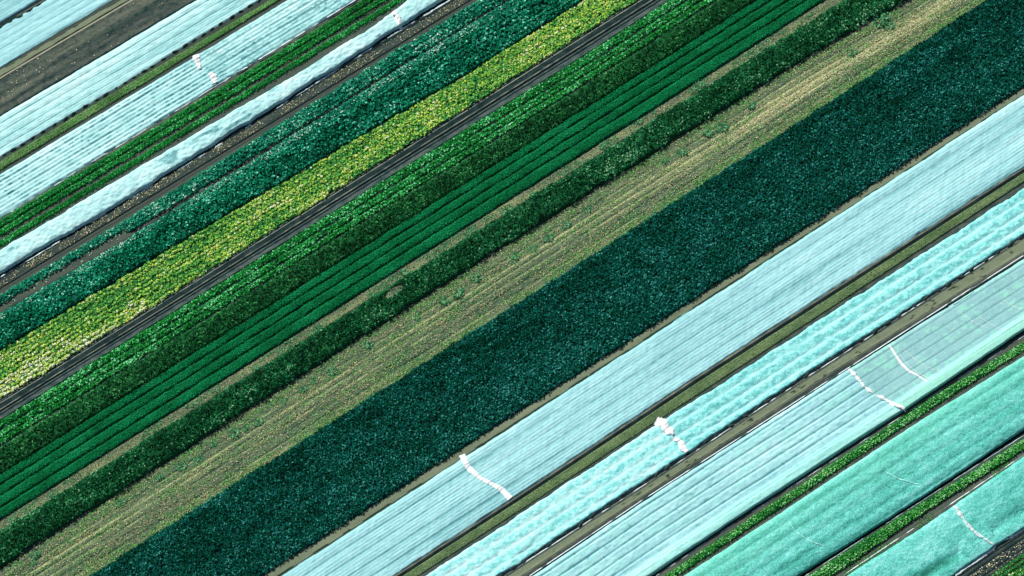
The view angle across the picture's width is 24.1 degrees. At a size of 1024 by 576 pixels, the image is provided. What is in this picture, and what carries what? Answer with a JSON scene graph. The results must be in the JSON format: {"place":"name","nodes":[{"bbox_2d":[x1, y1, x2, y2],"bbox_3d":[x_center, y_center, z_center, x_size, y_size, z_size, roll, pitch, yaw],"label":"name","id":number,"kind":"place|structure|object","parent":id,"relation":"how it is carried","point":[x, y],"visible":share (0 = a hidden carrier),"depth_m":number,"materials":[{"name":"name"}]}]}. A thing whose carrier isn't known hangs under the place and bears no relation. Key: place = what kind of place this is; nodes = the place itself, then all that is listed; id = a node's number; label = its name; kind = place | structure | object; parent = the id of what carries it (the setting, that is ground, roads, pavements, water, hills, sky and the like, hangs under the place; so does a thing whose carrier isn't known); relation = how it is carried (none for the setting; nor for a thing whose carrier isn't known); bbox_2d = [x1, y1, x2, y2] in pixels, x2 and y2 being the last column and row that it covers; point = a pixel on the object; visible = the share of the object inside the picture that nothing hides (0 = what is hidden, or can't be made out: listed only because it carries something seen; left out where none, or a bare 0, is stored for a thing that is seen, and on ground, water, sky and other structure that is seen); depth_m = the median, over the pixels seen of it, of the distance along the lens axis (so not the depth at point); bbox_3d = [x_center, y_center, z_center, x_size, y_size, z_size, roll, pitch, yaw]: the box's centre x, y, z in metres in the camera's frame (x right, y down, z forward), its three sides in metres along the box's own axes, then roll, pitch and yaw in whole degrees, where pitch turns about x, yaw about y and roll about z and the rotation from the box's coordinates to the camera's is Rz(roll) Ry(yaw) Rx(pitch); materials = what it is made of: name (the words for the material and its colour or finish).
{"place":"outdoors","nodes":[
{"label":"outdoors","id":0,"kind":"place"},
{"bbox_2d":[0,0,126,75],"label":"grass track","id":1,"kind":"structure","parent":0,"point":[16,63],"depth_m":301.01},
{"bbox_2d":[0,0,192,115],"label":"ploughed field","id":2,"kind":"structure","parent":0,"point":[65,66],"depth_m":300.62,"materials":[{"name":"soil"}]},
{"bbox_2d":[6,3,156,92],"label":"pale stones","id":3,"kind":"object","parent":2,"relation":"on","point":[50,60],"visible":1,"depth_m":299.96,"materials":[{"name":"stone"}]},
{"bbox_2d":[0,0,193,99],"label":"sprouts","id":4,"kind":"object","parent":2,"relation":"on","point":[84,46],"visible":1,"depth_m":300.81,"materials":[{"name":"green plant"}]},
{"bbox_2d":[0,0,286,173],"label":"soil path","id":5,"kind":"structure","parent":0,"point":[210,44],"depth_m":299.67,"materials":[{"name":"soil"}]},
{"bbox_2d":[0,0,406,249],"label":"bed soil","id":6,"kind":"structure","parent":0,"point":[305,65],"depth_m":298.76,"materials":[{"name":"soil"}]},
{"bbox_2d":[0,0,354,217],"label":"crop cover","id":7,"kind":"object","parent":6,"relation":"on","point":[61,159],"visible":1,"depth_m":297.75,"materials":[{"name":"white fabric"}]},
{"bbox_2d":[0,0,373,227],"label":"leafy row","id":8,"kind":"object","parent":6,"relation":"on","point":[119,152],"visible":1,"depth_m":298.34,"materials":[{"name":"green plant"}]},
{"bbox_2d":[0,0,386,236],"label":"leafy row","id":9,"kind":"object","parent":6,"relation":"on","point":[86,180],"visible":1,"depth_m":298.20,"materials":[{"name":"green plant"}]},
{"bbox_2d":[0,0,403,247],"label":"leafy row","id":10,"kind":"object","parent":6,"relation":"on","point":[177,135],"visible":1,"depth_m":298.03,"materials":[{"name":"green plant"}]},
{"bbox_2d":[0,0,475,293],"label":"soil path","id":11,"kind":"structure","parent":0,"point":[130,213],"depth_m":296.63,"materials":[{"name":"brown soil"}]},
{"bbox_2d":[0,0,984,575],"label":"stubble field","id":12,"kind":"structure","parent":0,"point":[430,318],"depth_m":292.42,"materials":[{"name":"plant"}]},
{"bbox_2d":[29,548,40,559],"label":"weed clump","id":13,"kind":"object","parent":12,"relation":"on","point":[35,553],"visible":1,"depth_m":284.56,"materials":[{"name":"green plant"}]},
{"bbox_2d":[154,472,164,481],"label":"weed clump","id":14,"kind":"object","parent":12,"relation":"on","point":[158,476],"visible":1,"depth_m":286.91,"materials":[{"name":"green plant"}]},
{"bbox_2d":[175,461,187,471],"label":"weed clump","id":15,"kind":"object","parent":12,"relation":"on","point":[177,468],"visible":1,"depth_m":287.18,"materials":[{"name":"green plant"}]},
{"bbox_2d":[192,454,203,464],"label":"weed clump","id":16,"kind":"object","parent":12,"relation":"on","point":[197,459],"visible":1,"depth_m":287.44,"materials":[{"name":"green plant"}]},
{"bbox_2d":[229,426,239,438],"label":"weed clump","id":17,"kind":"object","parent":12,"relation":"on","point":[235,433],"visible":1,"depth_m":288.19,"materials":[{"name":"green plant"}]},
{"bbox_2d":[253,417,263,425],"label":"weed clump","id":18,"kind":"object","parent":12,"relation":"on","point":[258,424],"visible":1,"depth_m":288.55,"materials":[{"name":"green plant"}]},
{"bbox_2d":[325,366,339,375],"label":"weed clump","id":19,"kind":"object","parent":12,"relation":"on","point":[332,370],"visible":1,"depth_m":290.14,"materials":[{"name":"green plant"}]},
{"bbox_2d":[360,340,373,349],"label":"weed clump","id":20,"kind":"object","parent":12,"relation":"on","point":[367,347],"visible":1,"depth_m":290.93,"materials":[{"name":"green plant"}]},
{"bbox_2d":[438,298,450,304],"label":"weed clump","id":21,"kind":"object","parent":12,"relation":"on","point":[448,301],"visible":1,"depth_m":292.27,"materials":[{"name":"green plant"}]},
{"bbox_2d":[453,287,464,299],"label":"weed clump","id":22,"kind":"object","parent":12,"relation":"on","point":[461,290],"visible":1,"depth_m":292.50,"materials":[{"name":"green plant"}]},
{"bbox_2d":[469,274,481,281],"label":"weed clump","id":23,"kind":"object","parent":12,"relation":"on","point":[474,277],"visible":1,"depth_m":293.02,"materials":[{"name":"green plant"}]},
{"bbox_2d":[510,251,518,264],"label":"weed clump","id":24,"kind":"object","parent":12,"relation":"on","point":[514,257],"visible":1,"depth_m":293.66,"materials":[{"name":"green plant"}]},
{"bbox_2d":[543,233,553,242],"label":"weed clump","id":25,"kind":"object","parent":12,"relation":"on","point":[552,236],"visible":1,"depth_m":294.28,"materials":[{"name":"green plant"}]},
{"bbox_2d":[561,220,571,229],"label":"weed clump","id":26,"kind":"object","parent":12,"relation":"on","point":[570,221],"visible":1,"depth_m":294.73,"materials":[{"name":"green plant"}]},
{"bbox_2d":[676,147,689,157],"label":"weed clump","id":27,"kind":"object","parent":12,"relation":"on","point":[683,151],"visible":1,"depth_m":297.04,"materials":[{"name":"green plant"}]},
{"bbox_2d":[702,129,714,137],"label":"weed clump","id":28,"kind":"object","parent":12,"relation":"on","point":[711,133],"visible":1,"depth_m":297.66,"materials":[{"name":"green plant"}]},
{"bbox_2d":[715,122,729,132],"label":"weed clump","id":29,"kind":"object","parent":12,"relation":"on","point":[719,125],"visible":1,"depth_m":297.81,"materials":[{"name":"green plant"}]},
{"bbox_2d":[847,48,857,56],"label":"weed clump","id":30,"kind":"object","parent":12,"relation":"on","point":[852,51],"visible":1,"depth_m":300.30,"materials":[{"name":"green plant"}]},
{"bbox_2d":[871,11,890,28],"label":"weed clump","id":31,"kind":"object","parent":12,"relation":"on","point":[882,19],"visible":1,"depth_m":301.26,"materials":[{"name":"green plant"}]},
{"bbox_2d":[883,22,895,30],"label":"weed clump","id":32,"kind":"object","parent":12,"relation":"on","point":[888,26],"visible":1,"depth_m":301.19,"materials":[{"name":"green plant"}]},
{"bbox_2d":[0,0,1023,575],"bbox_3d":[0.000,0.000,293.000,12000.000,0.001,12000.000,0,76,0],"label":"ground","id":33,"kind":"structure","parent":0,"point":[108,4],"depth_m":293.52,"materials":[{"name":"soil"}]},
{"bbox_2d":[0,0,36,21],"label":"crop cover","id":34,"kind":"object","parent":33,"relation":"on","point":[9,8],"visible":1,"depth_m":301.95,"materials":[{"name":"blue"}]},
{"bbox_2d":[0,0,45,25],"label":"soil gap","id":35,"kind":"object","parent":33,"relation":"on","point":[13,17],"visible":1,"depth_m":301.93,"materials":[{"name":"soil"}]},
{"bbox_2d":[0,0,110,67],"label":"crop cover","id":36,"kind":"object","parent":33,"relation":"on","point":[38,25],"visible":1,"depth_m":301.40,"materials":[{"name":"blue"}]},
{"bbox_2d":[0,0,132,78],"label":"rut","id":37,"kind":"structure","parent":33,"relation":"on","point":[70,35],"depth_m":301.07,"materials":[{"name":"soil"}]},
{"bbox_2d":[0,0,257,156],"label":"crop cover","id":38,"kind":"object","parent":33,"relation":"on","point":[76,91],"visible":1,"depth_m":299.83,"materials":[{"name":"white fabric"}]},
{"bbox_2d":[0,0,268,160],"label":"soil gap","id":39,"kind":"object","parent":33,"relation":"on","point":[236,17],"visible":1,"depth_m":300.25,"materials":[{"name":"soil"}]},
{"bbox_2d":[0,0,277,169],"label":"grass strip","id":40,"kind":"object","parent":33,"relation":"on","point":[81,116],"visible":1,"depth_m":299.20,"materials":[{"name":"green plant"}]},
{"bbox_2d":[0,0,360,219],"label":"soil gap","id":41,"kind":"object","parent":33,"relation":"on","point":[260,61],"visible":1,"depth_m":299.64,"materials":[{"name":"brown soil"}]},
{"bbox_2d":[0,0,451,277],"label":"shaded furrow","id":42,"kind":"structure","parent":33,"relation":"on","point":[384,39],"depth_m":299.38,"materials":[{"name":"soil"}]},
{"bbox_2d":[0,0,470,288],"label":"harvested strip","id":43,"kind":"object","parent":33,"relation":"on","point":[270,118],"visible":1,"depth_m":297.84,"materials":[{"name":"soil"}]},
{"bbox_2d":[0,0,449,276],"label":"crop cover","id":44,"kind":"object","parent":43,"relation":"on","point":[102,202],"visible":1,"depth_m":296.71,"materials":[{"name":"fabric"}]},
{"bbox_2d":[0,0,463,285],"bbox_3d":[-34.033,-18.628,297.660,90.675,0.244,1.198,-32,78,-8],"label":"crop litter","id":45,"kind":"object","parent":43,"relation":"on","point":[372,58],"visible":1,"depth_m":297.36,"materials":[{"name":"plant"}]},
{"bbox_2d":[0,0,508,312],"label":"bare bed","id":46,"kind":"object","parent":33,"relation":"on","point":[99,250],"visible":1,"depth_m":294.52,"materials":[{"name":"soil"}]},
{"bbox_2d":[0,223,124,303],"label":"cabbage row","id":47,"kind":"object","parent":46,"relation":"on","point":[23,285],"visible":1,"depth_m":293.52,"materials":[{"name":"green plant"}]},
{"bbox_2d":[5,232,125,304],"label":"dropped leaves","id":48,"kind":"object","parent":46,"relation":"on","point":[63,270],"visible":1,"depth_m":293.46,"materials":[{"name":"green plant"}]},
{"bbox_2d":[121,0,504,232],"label":"cabbage row","id":49,"kind":"object","parent":46,"relation":"on","point":[393,61],"visible":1,"depth_m":298.45,"materials":[{"name":"green plant"}]},
{"bbox_2d":[0,0,521,319],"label":"cabbage row","id":50,"kind":"object","parent":33,"relation":"on","point":[420,59],"visible":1,"depth_m":297.58,"materials":[{"name":"green plant"}]},
{"bbox_2d":[198,0,356,84],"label":"crop cover","id":51,"kind":"object","parent":33,"relation":"on","point":[253,42],"visible":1,"depth_m":300.96,"materials":[{"name":"white fabric"}]},
{"bbox_2d":[0,0,582,349],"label":"cabbage field","id":52,"kind":"structure","parent":33,"relation":"on","point":[501,32],"depth_m":296.84,"materials":[{"name":"green plant"}]},
{"bbox_2d":[0,0,636,399],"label":"yellowing crop","id":53,"kind":"object","parent":33,"relation":"on","point":[48,346],"visible":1,"depth_m":295.06,"materials":[{"name":"yellow plant"}]},
{"bbox_2d":[0,0,667,418],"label":"wheel tracks","id":54,"kind":"object","parent":33,"relation":"on","point":[544,68],"visible":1,"depth_m":295.78,"materials":[{"name":"grey soil"}]},
{"bbox_2d":[0,0,714,445],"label":"bed soil","id":55,"kind":"structure","parent":33,"relation":"on","point":[350,212],"depth_m":295.48,"materials":[{"name":"brown soil"}]},
{"bbox_2d":[0,0,684,428],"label":"glossy row","id":56,"kind":"object","parent":55,"relation":"on","point":[388,182],"visible":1,"depth_m":295.40,"materials":[{"name":"green plant"}]},
{"bbox_2d":[0,0,700,437],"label":"glossy row","id":57,"kind":"object","parent":55,"relation":"on","point":[482,134],"visible":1,"depth_m":295.28,"materials":[{"name":"green plant"}]},
{"bbox_2d":[0,0,714,444],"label":"glossy row","id":58,"kind":"object","parent":55,"relation":"on","point":[580,82],"visible":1,"depth_m":295.25,"materials":[{"name":"green plant"}]},
{"bbox_2d":[0,0,755,473],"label":"strip","id":59,"kind":"object","parent":33,"relation":"on","point":[194,338],"visible":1,"depth_m":294.05,"materials":[{"name":"green plant"}]},
{"bbox_2d":[0,0,770,483],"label":"carrot bed","id":60,"kind":"object","parent":33,"relation":"on","point":[330,272],"visible":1,"depth_m":294.00,"materials":[{"name":"green plant"}]},
{"bbox_2d":[0,0,787,494],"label":"carrot bed","id":61,"kind":"object","parent":33,"relation":"on","point":[394,242],"visible":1,"depth_m":294.11,"materials":[{"name":"green plant"}]},
{"bbox_2d":[385,285,403,298],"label":"bare patch","id":62,"kind":"object","parent":33,"relation":"on","point":[392,291],"visible":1,"depth_m":292.87,"materials":[{"name":"soil"}]},
{"bbox_2d":[282,459,510,575],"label":"crop cover","id":63,"kind":"object","parent":33,"relation":"on","point":[430,515],"visible":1,"depth_m":285.43,"materials":[{"name":"blue"}]},
{"bbox_2d":[0,0,805,507],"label":"carrot bed","id":64,"kind":"object","parent":33,"relation":"on","point":[46,472],"visible":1,"depth_m":293.29,"materials":[{"name":"green plant"}]},
{"bbox_2d":[0,0,823,518],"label":"carrot bed","id":65,"kind":"object","parent":33,"relation":"on","point":[586,144],"visible":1,"depth_m":293.98,"materials":[{"name":"green plant"}]},
{"bbox_2d":[396,0,442,25],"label":"crop cover","id":66,"kind":"object","parent":33,"relation":"on","point":[409,10],"visible":1,"depth_m":301.42,"materials":[{"name":"white fabric"}]},
{"bbox_2d":[0,0,842,529],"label":"dry strip","id":67,"kind":"object","parent":33,"relation":"on","point":[410,266],"visible":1,"depth_m":293.63,"materials":[{"name":"soil"}]},
{"bbox_2d":[399,269,410,276],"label":"weed clump","id":68,"kind":"object","parent":67,"relation":"on","point":[405,272],"visible":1,"depth_m":293.16,"materials":[{"name":"green plant"}]},
{"bbox_2d":[0,0,840,530],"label":"dry weeds","id":69,"kind":"object","parent":67,"relation":"on","point":[406,268],"visible":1,"depth_m":293.21,"materials":[{"name":"plant"}]},
{"bbox_2d":[464,226,474,236],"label":"weed clump","id":70,"kind":"object","parent":67,"relation":"on","point":[470,231],"visible":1,"depth_m":294.49,"materials":[{"name":"green plant"}]},
{"bbox_2d":[499,204,513,215],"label":"weed clump","id":71,"kind":"object","parent":67,"relation":"on","point":[506,209],"visible":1,"depth_m":295.09,"materials":[{"name":"green plant"}]},
{"bbox_2d":[599,141,609,148],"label":"weed clump","id":72,"kind":"object","parent":67,"relation":"on","point":[606,142],"visible":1,"depth_m":297.32,"materials":[{"name":"green plant"}]},
{"bbox_2d":[693,79,706,89],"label":"weed clump","id":73,"kind":"object","parent":67,"relation":"on","point":[700,84],"visible":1,"depth_m":299.19,"materials":[{"name":"green plant"}]},
{"bbox_2d":[0,0,904,567],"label":"dark leafy strip","id":74,"kind":"object","parent":33,"relation":"on","point":[54,514],"visible":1,"depth_m":292.74,"materials":[{"name":"green plant"}]},
{"bbox_2d":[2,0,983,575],"bbox_3d":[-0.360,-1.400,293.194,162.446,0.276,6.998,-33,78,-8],"label":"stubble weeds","id":75,"kind":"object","parent":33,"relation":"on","point":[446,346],"visible":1,"depth_m":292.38,"materials":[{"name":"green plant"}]},
{"bbox_2d":[89,0,1023,575],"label":"leek field","id":76,"kind":"structure","parent":33,"relation":"on","point":[637,280],"depth_m":291.99,"materials":[{"name":"blue plant"}]},
{"bbox_2d":[395,167,1023,575],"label":"path","id":77,"kind":"structure","parent":33,"relation":"on","point":[719,365],"depth_m":290.44,"materials":[{"name":"soil"}]},
{"bbox_2d":[403,173,1023,575],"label":"track","id":78,"kind":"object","parent":33,"relation":"on","point":[705,383],"visible":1,"depth_m":290.06,"materials":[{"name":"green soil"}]},
{"bbox_2d":[426,248,1005,575],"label":"crop cover","id":79,"kind":"object","parent":33,"relation":"on","point":[565,507],"visible":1,"depth_m":286.08,"materials":[{"name":"teal"}]},
{"bbox_2d":[459,95,1023,499],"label":"crop cover","id":80,"kind":"object","parent":33,"relation":"on","point":[547,439],"visible":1,"depth_m":292.27,"materials":[{"name":"blue"}]},
{"bbox_2d":[502,235,1023,575],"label":"path","id":81,"kind":"structure","parent":33,"relation":"on","point":[651,479],"depth_m":288.93,"materials":[{"name":"soil"}]},
{"bbox_2d":[530,256,1023,575],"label":"crop cover","id":82,"kind":"object","parent":33,"relation":"on","point":[670,523],"visible":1,"depth_m":286.74,"materials":[{"name":"blue"}]},
{"bbox_2d":[654,188,1023,453],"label":"crop cover","id":83,"kind":"object","parent":33,"relation":"on","point":[689,427],"visible":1,"depth_m":291.64,"materials":[{"name":"teal"}]},
{"bbox_2d":[664,342,1023,575],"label":"leafy row","id":84,"kind":"object","parent":33,"relation":"on","point":[889,430],"visible":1,"depth_m":287.49,"materials":[{"name":"green plant"}]},
{"bbox_2d":[684,356,1023,575],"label":"crop cover","id":85,"kind":"object","parent":33,"relation":"on","point":[919,460],"visible":1,"depth_m":286.25,"materials":[{"name":"teal"}]},
{"bbox_2d":[800,430,1023,575],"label":"ditch","id":86,"kind":"object","parent":33,"relation":"on","point":[882,525],"visible":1,"depth_m":286.71,"materials":[{"name":"soil"}]},
{"bbox_2d":[808,438,1023,575],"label":"leafy row","id":87,"kind":"object","parent":33,"relation":"on","point":[851,555],"visible":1,"depth_m":285.68,"materials":[{"name":"green plant"}]},
{"bbox_2d":[847,456,1021,575],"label":"crop cover","id":88,"kind":"object","parent":33,"relation":"on","point":[948,542],"visible":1,"depth_m":284.41,"materials":[{"name":"teal"}]},
{"bbox_2d":[848,259,1023,411],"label":"crop cover","id":89,"kind":"object","parent":33,"relation":"on","point":[910,368],"visible":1,"depth_m":290.96,"materials":[{"name":"teal"}]},
{"bbox_2d":[952,457,1023,545],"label":"crop cover","id":90,"kind":"object","parent":33,"relation":"on","point":[991,511],"visible":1,"depth_m":285.71,"materials":[{"name":"teal"}]},
{"bbox_2d":[958,532,1023,575],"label":"wheel tracks","id":91,"kind":"object","parent":33,"relation":"on","point":[993,555],"visible":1,"depth_m":284.67,"materials":[{"name":"soil"}]},
{"bbox_2d":[973,542,1021,575],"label":"pale litter","id":92,"kind":"object","parent":91,"relation":"on","point":[999,560],"visible":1,"depth_m":284.57,"materials":[{"name":"plant"}]},
{"bbox_2d":[991,553,1023,575],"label":"leafy row","id":93,"kind":"object","parent":33,"relation":"on","point":[1014,561],"visible":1,"depth_m":284.37,"materials":[{"name":"green plant"}]},
{"bbox_2d":[999,559,1023,575],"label":"leafy row","id":94,"kind":"object","parent":33,"relation":"on","point":[1011,569],"visible":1,"depth_m":284.26,"materials":[{"name":"green plant"}]},
{"bbox_2d":[1006,565,1023,575],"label":"flowering bed","id":95,"kind":"object","parent":33,"relation":"on","point":[1019,571],"visible":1,"depth_m":284.14,"materials":[{"name":"green plant"}]},
{"bbox_2d":[266,89,1023,575],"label":"soil path","id":96,"kind":"structure","parent":0,"point":[390,499],"depth_m":290.73,"materials":[{"name":"brown soil"}]},
{"bbox_2d":[418,182,1023,575],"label":"soil path","id":97,"kind":"structure","parent":0,"point":[975,216],"depth_m":291.29,"materials":[{"name":"soil"}]},
{"bbox_2d":[509,239,1023,575],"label":"grass track","id":98,"kind":"structure","parent":0,"point":[1008,255],"depth_m":289.93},
{"bbox_2d":[522,252,1023,575],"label":"soil path","id":99,"kind":"structure","parent":0,"point":[827,378],"depth_m":289.36,"materials":[{"name":"soil"}]},
{"bbox_2d":[652,331,1023,575],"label":"ditch","id":100,"kind":"object","parent":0,"point":[1012,343],"visible":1,"depth_m":287.49,"materials":[{"name":"soil"}]},
{"bbox_2d":[677,351,1023,575],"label":"soil path","id":101,"kind":"structure","parent":0,"point":[877,446],"depth_m":287.73,"materials":[{"name":"black soil"}]},
{"bbox_2d":[833,450,1023,575],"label":"soil path","id":102,"kind":"structure","parent":0,"point":[936,510],"depth_m":285.99,"materials":[{"name":"soil"}]},
{"bbox_2d":[843,462,1011,575],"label":"path weeds","id":103,"kind":"object","parent":102,"relation":"on","point":[917,528],"visible":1,"depth_m":285.03,"materials":[{"name":"green plant"}]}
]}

